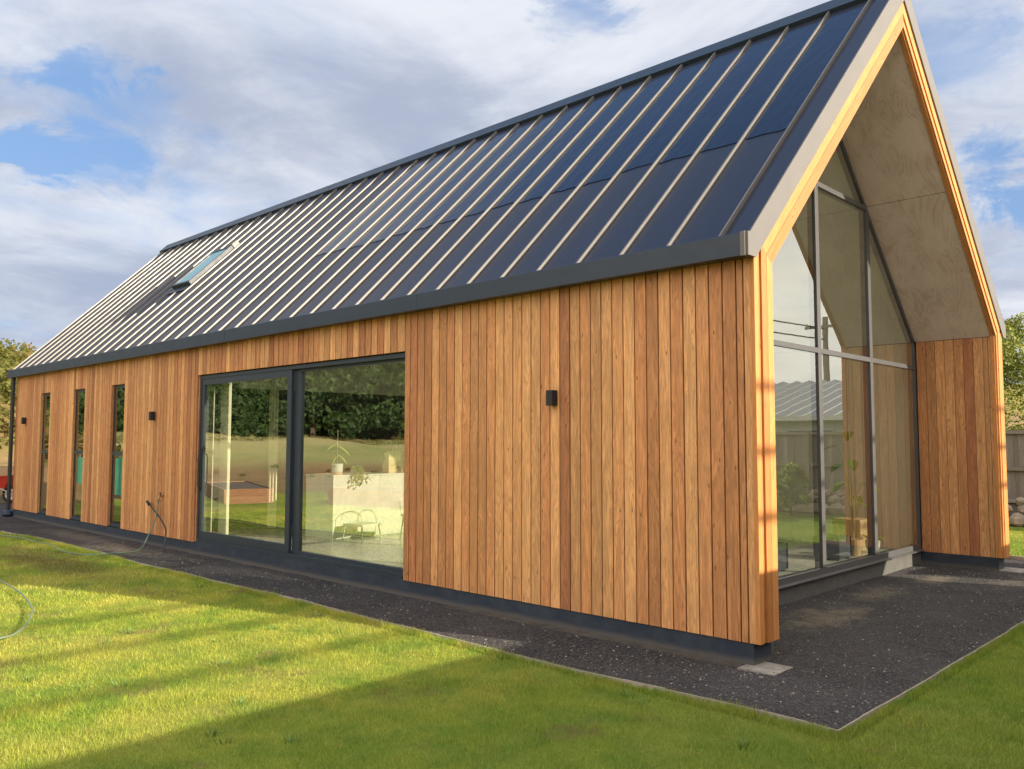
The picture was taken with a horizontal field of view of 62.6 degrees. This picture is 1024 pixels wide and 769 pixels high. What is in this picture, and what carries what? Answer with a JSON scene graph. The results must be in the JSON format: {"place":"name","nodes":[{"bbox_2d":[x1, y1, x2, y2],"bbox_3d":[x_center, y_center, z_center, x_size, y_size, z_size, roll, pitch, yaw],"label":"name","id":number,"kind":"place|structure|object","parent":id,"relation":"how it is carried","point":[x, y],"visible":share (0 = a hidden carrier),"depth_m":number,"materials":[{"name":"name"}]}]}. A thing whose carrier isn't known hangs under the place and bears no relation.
{"place":"outdoors","nodes":[
{"label":"outdoors","id":0,"kind":"place"},
{"bbox_2d":[305,471,403,539],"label":"kitchen island","id":1,"kind":"structure","parent":0,"point":[331,499],"depth_m":13.71,"materials":[{"name":"stone"}]},
{"bbox_2d":[327,434,349,474],"bbox_3d":[-2.804,1.093,13.607,0.360,0.720,0.182,-1,-4,17],"label":"potted plant","id":2,"kind":"object","parent":1,"relation":"on","point":[337,468],"visible":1,"depth_m":13.55,"materials":[{"name":"green plant"}]},
{"bbox_2d":[350,465,371,487],"bbox_3d":[-2.511,1.510,13.713,0.283,0.390,0.396,-4,-5,44],"label":"trailing plant","id":3,"kind":"object","parent":1,"relation":"on","point":[358,469],"visible":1,"depth_m":13.66,"materials":[{"name":"green plant"}]},
{"bbox_2d":[382,446,403,472],"bbox_3d":[-2.050,1.287,14.512,0.176,0.458,0.334,-4,-5,44],"label":"paper bag","id":4,"kind":"object","parent":1,"relation":"on","point":[392,463],"visible":1,"depth_m":14.44,"materials":[{"name":"beige paper"}]},
{"bbox_2d":[0,359,1023,768],"bbox_3d":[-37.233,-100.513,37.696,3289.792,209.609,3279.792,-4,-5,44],"label":"ground","id":5,"kind":"structure","parent":0,"point":[450,663],"depth_m":5.82,"materials":[{"name":"green plant"}]},
{"bbox_2d":[0,338,36,448],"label":"hillside scrub","id":6,"kind":"object","parent":5,"relation":"on","point":[22,353],"visible":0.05,"depth_m":41.64,"materials":[{"name":"green plant"}]},
{"bbox_2d":[1,583,759,768],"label":"lawn weeds","id":7,"kind":"object","parent":5,"relation":"on","point":[288,738],"visible":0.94,"depth_m":6.10,"materials":[{"name":"green plant"}]},
{"bbox_2d":[1,530,837,732],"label":"path edging","id":8,"kind":"object","parent":5,"relation":"on","point":[638,684],"visible":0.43,"depth_m":6.59,"materials":[{"name":"grey metal"}]},
{"bbox_2d":[1,0,1009,665],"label":"timber house","id":9,"kind":"structure","parent":5,"relation":"on","point":[631,356],"depth_m":10.55,"materials":[{"name":"brown wood"}]},
{"bbox_2d":[37,393,49,513],"bbox_3d":[-10.233,1.516,18.533,0.586,2.645,0.108,-4,-5,44],"label":"window","id":10,"kind":"structure","parent":9,"relation":"in","point":[43,451],"depth_m":18.73,"materials":[{"name":"metal"}]},
{"bbox_2d":[70,389,84,520],"bbox_3d":[-8.768,1.423,17.123,0.636,2.645,0.108,-4,-5,44],"label":"window","id":11,"kind":"structure","parent":9,"relation":"in","point":[76,451],"depth_m":17.33,"materials":[{"name":"metal"}]},
{"bbox_2d":[108,385,124,527],"bbox_3d":[-7.329,1.331,15.738,0.616,2.645,0.108,-4,-5,44],"label":"window","id":12,"kind":"structure","parent":9,"relation":"in","point":[115,453],"depth_m":15.93,"materials":[{"name":"metal"}]},
{"bbox_2d":[218,383,231,534],"bbox_3d":[-4.651,1.171,13.651,0.300,2.559,0.060,-4,-5,44],"label":"curtain","id":13,"kind":"object","parent":9,"relation":"hanging from","point":[224,466],"visible":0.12,"depth_m":13.61,"materials":[{"name":"white fabric"}]},
{"bbox_2d":[267,388,278,527],"bbox_3d":[-4.258,1.304,15.003,0.172,2.479,0.040,0,-4,8],"label":"curtain","id":14,"kind":"object","parent":9,"relation":"hanging from","point":[272,458],"visible":1,"depth_m":15.00,"materials":[{"name":"grey fabric"}]},
{"bbox_2d":[196,353,404,578],"bbox_3d":[-3.039,1.063,11.736,5.253,2.630,0.363,-4,-5,44],"label":"sliding door","id":15,"kind":"structure","parent":9,"relation":"in","point":[295,374],"depth_m":11.62,"materials":[{"name":"metal"}]},
{"bbox_2d":[341,511,381,541],"bbox_3d":[-2.388,2.234,13.335,0.496,0.442,0.453,-3,-5,34],"label":"dining chair","id":16,"kind":"object","parent":9,"relation":"on","point":[361,524],"visible":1,"depth_m":13.26,"materials":[{"name":"wood"}]},
{"bbox_2d":[399,495,403,540],"bbox_3d":[-1.468,2.075,13.218,0.453,0.746,0.496,3,-5,-36],"label":"dining chair","id":17,"kind":"object","parent":9,"relation":"on","point":[402,521],"visible":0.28,"depth_m":13.23,"materials":[{"name":"metal"}]},
{"bbox_2d":[445,606,744,667],"bbox_3d":[0.582,2.322,7.887,3.472,0.036,0.156,-4,-5,44],"label":"footing ledge","id":18,"kind":"object","parent":9,"relation":"attached to","point":[727,663],"visible":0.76,"depth_m":7.58,"materials":[{"name":"grey concrete"}]},
{"bbox_2d":[773,138,924,589],"bbox_3d":[3.684,-0.890,10.188,0.155,6.314,6.628,-4,-5,44],"label":"gable window frame","id":19,"kind":"structure","parent":9,"relation":"in","point":[867,234],"depth_m":11.15,"materials":[{"name":"metal"}]},
{"bbox_2d":[832,516,866,550],"bbox_3d":[4.989,2.175,12.310,0.400,0.438,0.500,-4,-5,44],"label":"cardboard box","id":20,"kind":"object","parent":9,"relation":"on","point":[842,525],"visible":0.4,"depth_m":12.13,"materials":[{"name":"brown cardboard"}]},
{"bbox_2d":[824,431,880,555],"bbox_3d":[4.618,1.495,11.654,0.709,1.701,0.695,-4,-5,44],"label":"monstera plant","id":21,"kind":"object","parent":9,"relation":"on","point":[856,542],"visible":0.93,"depth_m":11.57,"materials":[{"name":"green plant"}]},
{"bbox_2d":[860,531,884,549],"bbox_3d":[5.062,2.212,11.871,0.421,0.302,0.432,-4,-5,44],"label":"spider plant","id":22,"kind":"object","parent":9,"relation":"on","point":[866,541],"visible":0.34,"depth_m":11.85,"materials":[{"name":"green plant"}]},
{"bbox_2d":[838,621,1023,732],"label":"path edging","id":23,"kind":"object","parent":5,"relation":"on","point":[866,715],"visible":0.38,"depth_m":6.04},
{"bbox_2d":[987,567,1023,572],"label":"concrete footing","id":24,"kind":"object","parent":5,"relation":"on","point":[1014,570],"visible":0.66,"depth_m":11.63,"materials":[{"name":"grey concrete"}]},
{"bbox_2d":[1002,312,1023,446],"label":"wattle tree","id":25,"kind":"object","parent":5,"relation":"on","point":[1011,342],"visible":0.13,"depth_m":20.10,"materials":[{"name":"green plant"}]},
{"bbox_2d":[1004,555,1023,559],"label":"path edging","id":26,"kind":"object","parent":5,"relation":"on","point":[1016,557],"visible":0.01,"depth_m":12.77,"materials":[{"name":"beige concrete"}]},
{"bbox_2d":[1005,430,1023,517],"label":"paling fence","id":27,"kind":"object","parent":5,"relation":"on","point":[1015,466],"visible":0.01,"depth_m":18.55,"materials":[{"name":"wood"}]},
{"bbox_2d":[1008,497,1023,526],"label":"stone wall","id":28,"kind":"structure","parent":5,"relation":"on","point":[1016,519],"depth_m":17.94,"materials":[{"name":"grey stone"}]},
{"bbox_2d":[0,503,1023,728],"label":"gravel path","id":29,"kind":"structure","parent":0,"point":[902,677],"depth_m":7.97,"materials":[{"name":"grey gravel"}]},
{"bbox_2d":[0,475,12,502],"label":"wheelbarrow","id":30,"kind":"object","parent":29,"relation":"on","point":[3,483],"visible":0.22,"depth_m":23.95,"materials":[{"name":"red metal"}]},
{"bbox_2d":[0,502,158,638],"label":"garden hose","id":31,"kind":"object","parent":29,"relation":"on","point":[29,618],"visible":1,"depth_m":12.98,"materials":[{"name":"rubber"}]},
{"bbox_2d":[146,500,166,552],"bbox_3d":[-5.878,2.357,13.948,0.089,0.810,1.283,3,-5,-36],"label":"loose cable","id":32,"kind":"object","parent":29,"relation":"on","point":[149,503],"visible":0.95,"depth_m":13.75,"materials":[{"name":"black rubber"}]},
{"bbox_2d":[737,662,792,675],"bbox_3d":[1.988,2.238,6.610,0.314,0.036,0.326,-4,-5,44],"label":"concrete footing","id":33,"kind":"object","parent":29,"relation":"on","point":[768,668],"visible":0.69,"depth_m":6.58,"materials":[{"name":"grey concrete"}]},
{"bbox_2d":[0,0,1023,382],"label":"sky","id":34,"kind":"structure","parent":0,"point":[130,130],"materials":[{"name":"blue"}]},
{"bbox_2d":[777,542,787,570],"bbox_3d":[3.118,2.076,10.157,0.300,0.338,0.300,-4,-5,44],"label":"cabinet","id":35,"kind":"object","parent":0,"point":[782,556],"visible":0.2,"depth_m":10.07,"materials":[{"name":"wood"}]},
{"bbox_2d":[813,534,851,560],"bbox_3d":[4.282,2.172,11.252,0.350,0.298,0.400,-4,-5,44],"label":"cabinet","id":36,"kind":"object","parent":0,"point":[838,547],"visible":0.77,"depth_m":11.08,"materials":[{"name":"wood"}]}
]}

